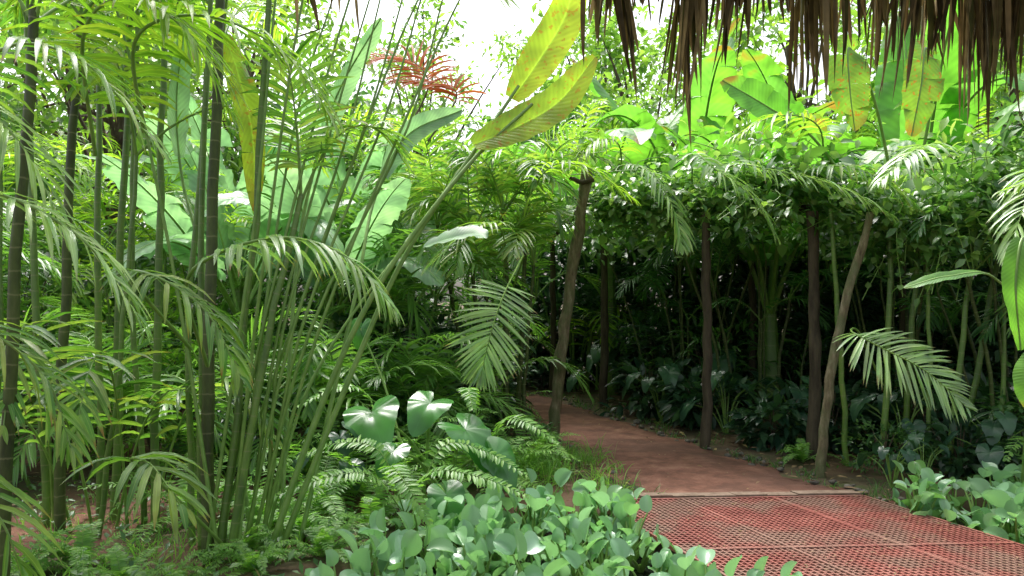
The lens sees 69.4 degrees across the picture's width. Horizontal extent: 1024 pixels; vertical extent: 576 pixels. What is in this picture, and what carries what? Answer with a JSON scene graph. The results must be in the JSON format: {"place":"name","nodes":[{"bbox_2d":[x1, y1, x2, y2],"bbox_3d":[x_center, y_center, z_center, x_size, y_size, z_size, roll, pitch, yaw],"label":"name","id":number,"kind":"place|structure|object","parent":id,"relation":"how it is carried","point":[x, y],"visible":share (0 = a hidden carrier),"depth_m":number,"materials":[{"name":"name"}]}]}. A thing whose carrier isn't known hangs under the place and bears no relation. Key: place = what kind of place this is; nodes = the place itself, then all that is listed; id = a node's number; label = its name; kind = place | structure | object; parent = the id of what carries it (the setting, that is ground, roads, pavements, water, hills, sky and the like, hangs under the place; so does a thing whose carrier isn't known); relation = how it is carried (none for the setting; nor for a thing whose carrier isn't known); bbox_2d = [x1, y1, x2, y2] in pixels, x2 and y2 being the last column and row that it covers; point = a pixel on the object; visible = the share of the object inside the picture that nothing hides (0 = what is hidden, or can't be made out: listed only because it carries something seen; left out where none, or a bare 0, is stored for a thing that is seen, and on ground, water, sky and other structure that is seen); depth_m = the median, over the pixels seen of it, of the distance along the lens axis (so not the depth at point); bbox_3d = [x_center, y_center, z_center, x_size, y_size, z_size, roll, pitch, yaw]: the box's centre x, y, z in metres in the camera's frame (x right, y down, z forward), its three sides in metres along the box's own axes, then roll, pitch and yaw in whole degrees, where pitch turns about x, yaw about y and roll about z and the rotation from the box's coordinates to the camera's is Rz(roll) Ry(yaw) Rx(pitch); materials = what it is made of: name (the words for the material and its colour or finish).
{"place":"outdoors","nodes":[
{"label":"outdoors","id":0,"kind":"place"},
{"bbox_2d":[11,445,599,560],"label":"side path","id":1,"kind":"structure","parent":0,"point":[28,525],"depth_m":5.41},
{"bbox_2d":[77,455,259,552],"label":"boston fern","id":2,"kind":"object","parent":1,"relation":"on","point":[183,486],"visible":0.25,"depth_m":5.18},
{"bbox_2d":[366,38,488,141],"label":"dead palm frond","id":3,"kind":"object","parent":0,"point":[437,87],"visible":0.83,"depth_m":7.99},
{"bbox_2d":[0,0,1023,301],"label":"sky","id":4,"kind":"structure","parent":0,"point":[482,16],"materials":[{"name":"white"}]},
{"bbox_2d":[11,302,1021,575],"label":"ground","id":5,"kind":"structure","parent":0,"point":[833,472],"depth_m":6.67,"materials":[{"name":"soil"}]},
{"bbox_2d":[2,193,88,396],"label":"areca palm","id":6,"kind":"object","parent":5,"relation":"on","point":[46,266],"visible":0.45,"depth_m":7.12,"materials":[{"name":"plant"}]},
{"bbox_2d":[2,130,121,360],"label":"areca palm","id":7,"kind":"object","parent":5,"relation":"on","point":[8,171],"visible":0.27,"depth_m":8.96,"materials":[{"name":"plant"}]},
{"bbox_2d":[21,519,144,575],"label":"boston fern","id":8,"kind":"object","parent":5,"relation":"on","point":[72,555],"visible":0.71,"depth_m":4.47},
{"bbox_2d":[2,148,171,400],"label":"shrub","id":9,"kind":"object","parent":5,"relation":"on","point":[81,301],"visible":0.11,"depth_m":11.06,"materials":[{"name":"green plant"}]},
{"bbox_2d":[0,0,226,575],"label":"areca palm","id":10,"kind":"object","parent":5,"relation":"on","point":[18,206],"visible":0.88,"depth_m":3.16,"materials":[{"name":"plant"}]},
{"bbox_2d":[0,305,229,489],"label":"areca palm","id":11,"kind":"object","parent":5,"relation":"on","point":[30,447],"visible":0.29,"depth_m":6.51,"materials":[{"name":"plant"}]},
{"bbox_2d":[70,543,163,575],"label":"boston fern","id":12,"kind":"object","parent":5,"relation":"on","point":[121,568],"visible":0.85,"depth_m":4.20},
{"bbox_2d":[20,264,217,426],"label":"shrub","id":13,"kind":"object","parent":5,"relation":"on","point":[174,315],"visible":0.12,"depth_m":9.56,"materials":[{"name":"green plant"}]},
{"bbox_2d":[0,3,246,208],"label":"jungle tree","id":14,"kind":"object","parent":5,"relation":"on","point":[21,94],"visible":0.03,"depth_m":19.81,"materials":[{"name":"green plant"}]},
{"bbox_2d":[3,132,260,430],"bbox_3d":[-4.668,0.051,8.967,3.418,3.786,2.861,1,-1,-37],"label":"areca palm","id":15,"kind":"object","parent":5,"relation":"on","point":[138,220],"visible":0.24,"depth_m":8.86,"materials":[{"name":"plant"}]},
{"bbox_2d":[25,310,249,466],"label":"shrub","id":16,"kind":"object","parent":5,"relation":"on","point":[181,357],"visible":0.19,"depth_m":7.63,"materials":[{"name":"green plant"}]},
{"bbox_2d":[0,0,284,346],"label":"jungle tree","id":17,"kind":"object","parent":5,"relation":"on","point":[116,128],"visible":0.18,"depth_m":12.51,"materials":[{"name":"green plant"}]},
{"bbox_2d":[0,0,331,537],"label":"areca palm","id":18,"kind":"object","parent":5,"relation":"on","point":[54,498],"visible":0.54,"depth_m":5.11,"materials":[{"name":"plant"}]},
{"bbox_2d":[80,94,285,350],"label":"banana plant","id":19,"kind":"object","parent":5,"relation":"on","point":[225,182],"visible":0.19,"depth_m":10.15,"materials":[{"name":"green plant"}]},
{"bbox_2d":[53,215,322,409],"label":"shrub","id":20,"kind":"object","parent":5,"relation":"on","point":[141,261],"visible":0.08,"depth_m":11.46,"materials":[{"name":"green plant"}]},
{"bbox_2d":[11,458,374,575],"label":"grass","id":21,"kind":"structure","parent":5,"relation":"on","point":[129,544],"depth_m":4.67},
{"bbox_2d":[11,471,395,575],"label":"ground cover","id":22,"kind":"object","parent":5,"relation":"on","point":[291,554],"visible":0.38,"depth_m":4.79,"materials":[{"name":"green plant"}]},
{"bbox_2d":[63,119,369,429],"bbox_3d":[-3.196,-0.034,8.461,3.577,3.923,3.174,0,-1,-12],"label":"banana plant","id":23,"kind":"object","parent":5,"relation":"on","point":[178,223],"visible":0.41,"depth_m":7.89,"materials":[{"name":"green plant"}]},
{"bbox_2d":[71,0,395,270],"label":"jungle tree","id":24,"kind":"object","parent":5,"relation":"on","point":[341,46],"visible":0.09,"depth_m":19.72,"materials":[{"name":"green plant"}]},
{"bbox_2d":[204,539,306,575],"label":"boston fern","id":25,"kind":"object","parent":5,"relation":"on","point":[258,562],"visible":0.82,"depth_m":4.23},
{"bbox_2d":[0,0,520,562],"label":"areca palm","id":26,"kind":"object","parent":5,"relation":"on","point":[206,486],"visible":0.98,"depth_m":4.60,"materials":[{"name":"plant"}]},
{"bbox_2d":[167,309,371,431],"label":"areca palm","id":27,"kind":"object","parent":5,"relation":"on","point":[249,330],"visible":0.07,"depth_m":8.01,"materials":[{"name":"plant"}]},
{"bbox_2d":[110,306,467,476],"bbox_3d":[-2.112,1.014,6.915,2.947,1.739,2.245,1,-1,-39],"label":"areca palm","id":28,"kind":"object","parent":5,"relation":"on","point":[323,375],"visible":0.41,"depth_m":6.71,"materials":[{"name":"plant"}]},
{"bbox_2d":[178,63,416,320],"bbox_3d":[-4.301,-1.138,14.857,5.181,6.388,5.868,0,-1,-15],"label":"jungle tree","id":29,"kind":"object","parent":5,"relation":"on","point":[349,156],"visible":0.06,"depth_m":13.92,"materials":[{"name":"green plant"}]},
{"bbox_2d":[271,514,369,562],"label":"boston fern","id":30,"kind":"object","parent":5,"relation":"on","point":[326,538],"visible":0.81,"depth_m":4.65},
{"bbox_2d":[187,131,454,427],"bbox_3d":[-1.982,0.066,8.552,2.885,3.566,3.251,0,-1,12],"label":"banana plant","id":31,"kind":"object","parent":5,"relation":"on","point":[390,204],"visible":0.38,"depth_m":7.90,"materials":[{"name":"green plant"}]},
{"bbox_2d":[281,421,364,490],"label":"taro plant","id":32,"kind":"object","parent":5,"relation":"on","point":[334,436],"visible":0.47,"depth_m":6.02,"materials":[{"name":"green plant"}]},
{"bbox_2d":[230,453,425,523],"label":"boston fern","id":33,"kind":"object","parent":5,"relation":"on","point":[326,502],"visible":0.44,"depth_m":5.63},
{"bbox_2d":[215,164,495,362],"bbox_3d":[-1.811,0.166,9.794,3.939,3.540,2.666,1,-1,-32],"label":"areca palm","id":34,"kind":"object","parent":5,"relation":"on","point":[347,221],"visible":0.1,"depth_m":9.14,"materials":[{"name":"plant"}]},
{"bbox_2d":[235,99,500,350],"bbox_3d":[-2.078,-0.337,10.895,3.751,4.636,4.227,-1,-1,32],"label":"banana plant","id":35,"kind":"object","parent":5,"relation":"on","point":[376,158],"visible":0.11,"depth_m":9.82,"materials":[{"name":"green plant"}]},
{"bbox_2d":[310,480,425,545],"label":"boston fern","id":36,"kind":"object","parent":5,"relation":"on","point":[374,500],"visible":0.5,"depth_m":5.27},
{"bbox_2d":[287,433,460,506],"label":"boston fern","id":37,"kind":"object","parent":5,"relation":"on","point":[363,485],"visible":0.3,"depth_m":5.86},
{"bbox_2d":[167,0,597,554],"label":"heliconia plant","id":38,"kind":"object","parent":5,"relation":"on","point":[548,45],"visible":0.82,"depth_m":5.17,"materials":[{"name":"green plant"}]},
{"bbox_2d":[310,292,467,421],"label":"shrub","id":39,"kind":"object","parent":5,"relation":"on","point":[337,318],"visible":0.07,"depth_m":9.06,"materials":[{"name":"green plant"}]},
{"bbox_2d":[255,384,558,526],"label":"boston fern","id":40,"kind":"object","parent":5,"relation":"on","point":[470,394],"visible":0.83,"depth_m":5.04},
{"bbox_2d":[272,103,554,350],"bbox_3d":[-1.509,-0.253,10.508,3.433,4.543,4.101,-1,-1,43],"label":"areca palm","id":41,"kind":"object","parent":5,"relation":"on","point":[361,152],"visible":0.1,"depth_m":10.36,"materials":[{"name":"plant"}]},
{"bbox_2d":[313,194,537,408],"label":"areca palm","id":42,"kind":"object","parent":5,"relation":"on","point":[407,303],"visible":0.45,"depth_m":8.18,"materials":[{"name":"plant"}]},
{"bbox_2d":[317,0,540,299],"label":"jungle tree","id":43,"kind":"object","parent":5,"relation":"on","point":[429,106],"visible":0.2,"depth_m":24.34,"materials":[{"name":"green plant"}]},
{"bbox_2d":[343,318,517,526],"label":"elephant ear plant","id":44,"kind":"object","parent":5,"relation":"on","point":[377,423],"visible":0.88,"depth_m":5.57,"materials":[{"name":"green plant"}]},
{"bbox_2d":[308,305,594,447],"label":"areca palm","id":45,"kind":"object","parent":5,"relation":"on","point":[422,376],"visible":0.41,"depth_m":7.46,"materials":[{"name":"plant"}]},
{"bbox_2d":[388,410,560,514],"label":"boston fern","id":46,"kind":"object","parent":5,"relation":"on","point":[461,460],"visible":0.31,"depth_m":6.45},
{"bbox_2d":[368,167,610,395],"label":"areca palm","id":47,"kind":"object","parent":5,"relation":"on","point":[515,263],"visible":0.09,"depth_m":11.61,"materials":[{"name":"plant"}]},
{"bbox_2d":[346,114,639,437],"bbox_3d":[-0.052,-0.073,8.562,3.012,3.834,3.983,0,-1,-28],"label":"areca palm","id":48,"kind":"object","parent":5,"relation":"on","point":[531,218],"visible":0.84,"depth_m":8.26,"materials":[{"name":"plant"}]},
{"bbox_2d":[12,388,1023,575],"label":"leaf litter","id":49,"kind":"object","parent":5,"relation":"on","point":[282,560],"visible":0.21,"depth_m":6.38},
{"bbox_2d":[497,268,621,389],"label":"shrub","id":50,"kind":"object","parent":5,"relation":"on","point":[541,369],"visible":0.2,"depth_m":13.58,"materials":[{"name":"green plant"}]},
{"bbox_2d":[488,242,659,384],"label":"shrub","id":51,"kind":"object","parent":5,"relation":"on","point":[593,270],"visible":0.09,"depth_m":14.56,"materials":[{"name":"green plant"}]},
{"bbox_2d":[515,430,638,494],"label":"grass","id":52,"kind":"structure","parent":5,"relation":"on","point":[546,463],"depth_m":6.69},
{"bbox_2d":[466,96,700,395],"bbox_3d":[1.674,-0.921,12.449,4.811,5.768,6.356,0,-1,-10],"label":"banana plant","id":53,"kind":"object","parent":5,"relation":"on","point":[642,134],"visible":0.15,"depth_m":11.67,"materials":[{"name":"green plant"}]},
{"bbox_2d":[471,98,698,391],"bbox_3d":[1.335,-0.425,13.185,4.443,4.921,3.719,-1,-1,37],"label":"areca palm","id":54,"kind":"object","parent":5,"relation":"on","point":[591,338],"visible":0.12,"depth_m":12.92,"materials":[{"name":"plant"}]},
{"bbox_2d":[504,124,714,387],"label":"areca palm","id":55,"kind":"object","parent":5,"relation":"on","point":[692,265],"visible":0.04,"depth_m":12.29,"materials":[{"name":"plant"}]},
{"bbox_2d":[491,0,734,152],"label":"jungle tree","id":56,"kind":"object","parent":5,"relation":"on","point":[577,39],"visible":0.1,"depth_m":26.80,"materials":[{"name":"green plant"}]},
{"bbox_2d":[594,352,701,420],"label":"shrub","id":57,"kind":"object","parent":5,"relation":"on","point":[650,411],"visible":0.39,"depth_m":10.26,"materials":[{"name":"green plant"}]},
{"bbox_2d":[588,297,717,400],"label":"shrub","id":58,"kind":"object","parent":5,"relation":"on","point":[664,349],"visible":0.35,"depth_m":11.47,"materials":[{"name":"green plant"}]},
{"bbox_2d":[561,241,748,388],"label":"shrub","id":59,"kind":"object","parent":5,"relation":"on","point":[593,304],"visible":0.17,"depth_m":12.77,"materials":[{"name":"green plant"}]},
{"bbox_2d":[528,5,782,286],"bbox_3d":[2.897,-2.529,17.486,6.483,9.357,7.176,-1,-1,31],"label":"jungle tree","id":60,"kind":"object","parent":5,"relation":"on","point":[625,98],"visible":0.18,"depth_m":18.18,"materials":[{"name":"green plant"}]},
{"bbox_2d":[626,357,696,422],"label":"taro plant","id":61,"kind":"object","parent":5,"relation":"on","point":[669,370],"visible":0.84,"depth_m":9.62,"materials":[{"name":"green plant"}]},
{"bbox_2d":[616,170,738,382],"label":"areca palm","id":62,"kind":"object","parent":5,"relation":"on","point":[652,273],"visible":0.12,"depth_m":11.62,"materials":[{"name":"plant"}]},
{"bbox_2d":[570,212,799,412],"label":"areca palm","id":63,"kind":"object","parent":5,"relation":"on","point":[680,302],"visible":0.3,"depth_m":10.56,"materials":[{"name":"plant"}]},
{"bbox_2d":[623,292,756,401],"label":"shrub","id":64,"kind":"object","parent":5,"relation":"on","point":[688,297],"visible":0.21,"depth_m":11.62,"materials":[{"name":"green plant"}]},
{"bbox_2d":[496,392,903,500],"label":"grass","id":65,"kind":"structure","parent":5,"relation":"on","point":[808,474],"depth_m":7.01,"materials":[{"name":"green plant"}]},
{"bbox_2d":[570,18,835,365],"bbox_3d":[2.938,-1.262,12.994,4.486,6.615,5.752,0,-1,11],"label":"banana plant","id":66,"kind":"object","parent":5,"relation":"on","point":[714,102],"visible":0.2,"depth_m":11.38,"materials":[{"name":"green plant"}]},
{"bbox_2d":[650,367,757,431],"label":"shrub","id":67,"kind":"object","parent":5,"relation":"on","point":[677,402],"visible":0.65,"depth_m":9.15,"materials":[{"name":"green plant"}]},
{"bbox_2d":[628,303,799,409],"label":"shrub","id":68,"kind":"object","parent":5,"relation":"on","point":[751,335],"visible":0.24,"depth_m":10.37,"materials":[{"name":"green plant"}]},
{"bbox_2d":[680,369,764,432],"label":"taro plant","id":69,"kind":"object","parent":5,"relation":"on","point":[716,379],"visible":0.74,"depth_m":8.93,"materials":[{"name":"green plant"}]},
{"bbox_2d":[654,284,798,404],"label":"shrub","id":70,"kind":"object","parent":5,"relation":"on","point":[729,316],"visible":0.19,"depth_m":11.33,"materials":[{"name":"green plant"}]},
{"bbox_2d":[638,215,852,425],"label":"areca palm","id":71,"kind":"object","parent":5,"relation":"on","point":[761,326],"visible":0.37,"depth_m":9.59,"materials":[{"name":"plant"}]},
{"bbox_2d":[638,490,860,497],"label":"concrete kerb","id":72,"kind":"structure","parent":5,"relation":"on","point":[750,493],"depth_m":5.89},
{"bbox_2d":[669,249,854,385],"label":"shrub","id":73,"kind":"object","parent":5,"relation":"on","point":[800,266],"visible":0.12,"depth_m":12.44,"materials":[{"name":"green plant"}]},
{"bbox_2d":[721,383,823,451],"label":"shrub","id":74,"kind":"object","parent":5,"relation":"on","point":[743,417],"visible":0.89,"depth_m":7.93,"materials":[{"name":"green plant"}]},
{"bbox_2d":[656,113,908,418],"bbox_3d":[3.488,-0.308,10.100,2.854,4.570,4.575,0,-1,0],"label":"banana plant","id":75,"kind":"object","parent":5,"relation":"on","point":[775,261],"visible":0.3,"depth_m":10.04,"materials":[{"name":"green plant"}]},
{"bbox_2d":[548,167,1023,477],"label":"pergola","id":76,"kind":"object","parent":5,"relation":"on","point":[817,426],"visible":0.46,"depth_m":7.96,"materials":[{"name":"wood"}]},
{"bbox_2d":[562,109,962,256],"bbox_3d":[2.330,-1.017,7.627,4.089,1.403,2.028,0,-1,27],"label":"palm frond","id":77,"kind":"object","parent":76,"relation":"on","point":[880,177],"visible":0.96,"depth_m":7.18,"materials":[{"name":"plant"}]},
{"bbox_2d":[534,111,1023,309],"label":"climbing vine","id":78,"kind":"object","parent":76,"relation":"attached to","point":[975,187],"visible":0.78,"depth_m":7.59,"materials":[{"name":"green plant"}]},
{"bbox_2d":[669,0,910,312],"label":"jungle tree","id":79,"kind":"object","parent":5,"relation":"on","point":[829,112],"visible":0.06,"depth_m":14.39,"materials":[{"name":"green plant"}]},
{"bbox_2d":[644,0,980,147],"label":"jungle tree","id":80,"kind":"object","parent":5,"relation":"on","point":[760,42],"visible":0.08,"depth_m":19.88,"materials":[{"name":"green plant"}]},
{"bbox_2d":[607,495,1023,575],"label":"grating walkway","id":81,"kind":"structure","parent":5,"relation":"on","point":[827,529],"depth_m":4.86,"materials":[{"name":"red plastic"}]},
{"bbox_2d":[720,35,944,195],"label":"banana plant","id":82,"kind":"object","parent":5,"relation":"on","point":[758,98],"visible":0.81,"depth_m":7.24,"materials":[{"name":"green plant"}]},
{"bbox_2d":[762,375,902,454],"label":"shrub","id":83,"kind":"object","parent":5,"relation":"on","point":[835,428],"visible":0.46,"depth_m":8.13,"materials":[{"name":"green plant"}]},
{"bbox_2d":[778,283,947,418],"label":"shrub","id":84,"kind":"object","parent":5,"relation":"on","point":[877,318],"visible":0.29,"depth_m":10.40,"materials":[{"name":"green plant"}]},
{"bbox_2d":[741,49,1012,371],"bbox_3d":[4.665,-0.666,11.761,5.720,5.191,4.330,-1,-2,57],"label":"banana plant","id":85,"kind":"object","parent":5,"relation":"on","point":[761,67],"visible":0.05,"depth_m":10.41,"materials":[{"name":"green plant"}]},
{"bbox_2d":[759,0,1023,400],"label":"banana plant","id":86,"kind":"object","parent":5,"relation":"on","point":[947,104],"visible":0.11,"depth_m":10.69,"materials":[{"name":"green plant"}]},
{"bbox_2d":[820,192,962,438],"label":"areca palm","id":87,"kind":"object","parent":5,"relation":"on","point":[920,318],"visible":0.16,"depth_m":8.76,"materials":[{"name":"plant"}]},
{"bbox_2d":[832,414,957,479],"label":"shrub","id":88,"kind":"object","parent":5,"relation":"on","point":[899,433],"visible":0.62,"depth_m":6.95,"materials":[{"name":"green plant"}]},
{"bbox_2d":[857,431,934,487],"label":"taro plant","id":89,"kind":"object","parent":5,"relation":"on","point":[882,451],"visible":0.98,"depth_m":6.30,"materials":[{"name":"green plant"}]},
{"bbox_2d":[786,238,1014,381],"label":"shrub","id":90,"kind":"object","parent":5,"relation":"on","point":[968,351],"visible":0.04,"depth_m":11.75,"materials":[{"name":"green plant"}]},
{"bbox_2d":[850,386,967,464],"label":"taro plant","id":91,"kind":"object","parent":5,"relation":"on","point":[858,405],"visible":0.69,"depth_m":7.30,"materials":[{"name":"green plant"}]},
{"bbox_2d":[847,354,983,462],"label":"shrub","id":92,"kind":"object","parent":5,"relation":"on","point":[899,390],"visible":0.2,"depth_m":7.93,"materials":[{"name":"green plant"}]},
{"bbox_2d":[822,249,1017,417],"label":"shrub","id":93,"kind":"object","parent":5,"relation":"on","point":[968,366],"visible":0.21,"depth_m":10.29,"materials":[{"name":"green plant"}]},
{"bbox_2d":[825,133,1022,407],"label":"banana plant","id":94,"kind":"object","parent":5,"relation":"on","point":[874,156],"visible":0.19,"depth_m":10.13,"materials":[{"name":"green plant"}]},
{"bbox_2d":[828,169,1023,473],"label":"areca palm","id":95,"kind":"object","parent":5,"relation":"on","point":[958,400],"visible":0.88,"depth_m":6.15,"materials":[{"name":"plant"}]},
{"bbox_2d":[903,197,1023,463],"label":"areca palm","id":96,"kind":"object","parent":5,"relation":"on","point":[983,337],"visible":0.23,"depth_m":6.96,"materials":[{"name":"plant"}]},
{"bbox_2d":[903,236,1023,482],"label":"heliconia plant","id":97,"kind":"object","parent":5,"relation":"on","point":[1012,277],"visible":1,"depth_m":3.70,"materials":[{"name":"green plant"}]},
{"bbox_2d":[904,412,1023,479],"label":"shrub","id":98,"kind":"object","parent":5,"relation":"on","point":[956,469],"visible":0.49,"depth_m":6.64,"materials":[{"name":"green plant"}]},
{"bbox_2d":[921,370,1023,462],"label":"shrub","id":99,"kind":"object","parent":5,"relation":"on","point":[984,389],"visible":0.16,"depth_m":7.50,"materials":[{"name":"green plant"}]},
{"bbox_2d":[943,411,1023,467],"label":"taro plant","id":100,"kind":"object","parent":5,"relation":"on","point":[1008,423],"visible":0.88,"depth_m":6.40,"materials":[{"name":"green plant"}]},
{"bbox_2d":[498,388,893,501],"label":"dirt path","id":101,"kind":"structure","parent":0,"point":[653,467],"depth_m":7.25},
{"bbox_2d":[405,516,1021,575],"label":"pond water","id":102,"kind":"structure","parent":0,"point":[647,572],"depth_m":4.98,"materials":[{"name":"liquid"}]},
{"bbox_2d":[271,468,802,575],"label":"water hyacinth","id":103,"kind":"object","parent":102,"relation":"on","point":[488,536],"visible":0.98,"depth_m":4.42,"materials":[{"name":"green plant"}]},
{"bbox_2d":[892,460,1023,544],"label":"water hyacinth","id":104,"kind":"object","parent":102,"relation":"on","point":[1001,514],"visible":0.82,"depth_m":5.46,"materials":[{"name":"green plant"}]},
{"bbox_3d":[2.400,-1.678,1.377,4.400,1.120,2.660,0,-1,0],"label":"roof slab","id":105,"kind":"object","parent":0,"visible":0},
{"bbox_2d":[294,0,1023,145],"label":"thatch fringe","id":106,"kind":"object","parent":105,"relation":"on","point":[985,26],"visible":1,"depth_m":2.59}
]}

